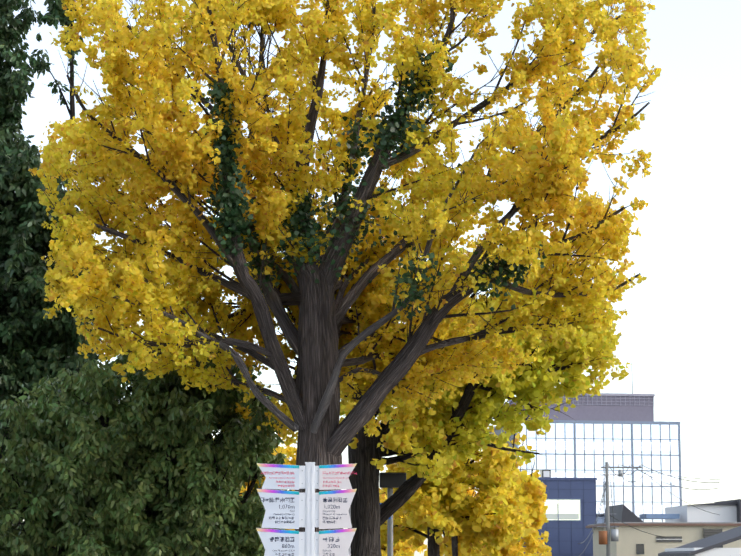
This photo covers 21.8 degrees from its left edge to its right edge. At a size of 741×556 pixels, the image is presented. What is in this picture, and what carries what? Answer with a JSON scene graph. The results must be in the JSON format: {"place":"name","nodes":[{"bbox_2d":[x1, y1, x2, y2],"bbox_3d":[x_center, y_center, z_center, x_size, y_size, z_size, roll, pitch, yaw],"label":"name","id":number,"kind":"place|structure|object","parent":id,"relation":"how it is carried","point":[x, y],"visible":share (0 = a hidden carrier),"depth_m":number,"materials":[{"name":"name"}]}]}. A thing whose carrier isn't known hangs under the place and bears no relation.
{"place":"outdoors","nodes":[
{"label":"outdoors","id":0,"kind":"place"},
{"bbox_2d":[0,0,104,555],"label":"camphor tree","id":1,"kind":"object","parent":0,"point":[20,276],"depth_m":35.30,"materials":[{"name":"green plant"}]},
{"bbox_2d":[0,341,291,555],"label":"camphor tree","id":2,"kind":"object","parent":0,"point":[30,458],"depth_m":29.19,"materials":[{"name":"green plant"}]},
{"bbox_2d":[213,390,296,530],"bbox_3d":[-3.201,5.850,47.982,3.877,5.960,5.114,0,-9,-1],"label":"tree","id":3,"kind":"object","parent":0,"point":[288,451],"depth_m":48.01,"materials":[{"name":"yellow plant"}]},
{"bbox_2d":[28,0,661,531],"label":"ginkgo","id":4,"kind":"object","parent":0,"point":[178,152],"depth_m":26.54,"materials":[{"name":"yellow plant"}]},
{"bbox_2d":[202,39,546,319],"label":"ivy leaves","id":5,"kind":"object","parent":4,"relation":"attached to","point":[232,203],"visible":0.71,"depth_m":26.14,"materials":[{"name":"green plant"}]},
{"bbox_2d":[4,0,740,555],"label":"sky","id":6,"kind":"structure","parent":0,"point":[680,341],"materials":[{"name":"white"}]},
{"bbox_2d":[380,492,422,555],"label":"ginkgo","id":7,"kind":"object","parent":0,"point":[400,548],"depth_m":56.45,"materials":[{"name":"yellow plant"}]},
{"bbox_2d":[379,426,529,555],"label":"ginkgo","id":8,"kind":"object","parent":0,"point":[494,535],"depth_m":48.90,"materials":[{"name":"yellow plant"}]},
{"bbox_2d":[339,242,629,555],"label":"ginkgo","id":9,"kind":"object","parent":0,"point":[432,431],"depth_m":33.67,"materials":[{"name":"yellow plant"}]},
{"bbox_2d":[469,429,551,555],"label":"ginkgo","id":10,"kind":"object","parent":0,"point":[535,498],"depth_m":63.05,"materials":[{"name":"yellow plant"}]},
{"bbox_2d":[518,467,596,555],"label":"blue building","id":11,"kind":"structure","parent":0,"point":[570,513],"depth_m":187.43,"materials":[{"name":"blue metal"}]},
{"bbox_2d":[604,499,740,522],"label":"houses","id":12,"kind":"structure","parent":0,"point":[728,511],"depth_m":203.53,"materials":[{"name":"grey"}]},
{"bbox_2d":[658,526,740,555],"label":"tiled roof house","id":13,"kind":"structure","parent":0,"point":[706,546],"depth_m":149.11,"materials":[{"name":"grey"}]},
{"label":"ground","id":14,"kind":"structure","parent":0,"visible":0},
{"bbox_2d":[348,506,350,555],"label":"pole","id":15,"kind":"object","parent":14,"relation":"on","point":[350,528],"visible":0.21,"depth_m":32.28,"materials":[{"name":"silver metal"}]},
{"bbox_2d":[379,488,427,555],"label":"ginkgo","id":16,"kind":"object","parent":14,"relation":"on","point":[424,546],"depth_m":92.03,"materials":[{"name":"yellow plant"}]},
{"bbox_2d":[427,458,482,555],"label":"ginkgo","id":17,"kind":"object","parent":14,"relation":"on","point":[445,550],"depth_m":74.55,"materials":[{"name":"yellow plant"}]},
{"bbox_2d":[488,382,681,523],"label":"glass office","id":18,"kind":"structure","parent":14,"relation":"on","point":[616,429],"depth_m":234.29,"materials":[{"name":"glass"}]},
{"bbox_2d":[578,462,719,555],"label":"utility pole","id":19,"kind":"object","parent":14,"relation":"on","point":[604,537],"visible":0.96,"depth_m":165.42,"materials":[{"name":"grey concrete"}]},
{"bbox_2d":[586,522,740,555],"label":"beige building","id":20,"kind":"structure","parent":14,"relation":"on","point":[633,542],"depth_m":169.45,"materials":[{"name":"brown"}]},
{"bbox_3d":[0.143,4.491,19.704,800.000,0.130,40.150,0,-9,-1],"label":"pavement","id":21,"kind":"structure","parent":0,"visible":0},
{"bbox_2d":[256,462,356,555],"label":"sign post","id":22,"kind":"object","parent":21,"relation":"on","point":[309,509],"visible":1,"depth_m":25.40,"materials":[{"name":"white metal"}]},
{"bbox_2d":[380,503,392,555],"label":"pole","id":23,"kind":"object","parent":21,"relation":"on","point":[391,536],"visible":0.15,"depth_m":37.16,"materials":[{"name":"grey metal"}]},
{"bbox_2d":[379,472,405,555],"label":"street sign","id":24,"kind":"object","parent":21,"relation":"on","point":[389,481],"visible":0.75,"depth_m":39.10,"materials":[{"name":"grey metal"}]}
]}

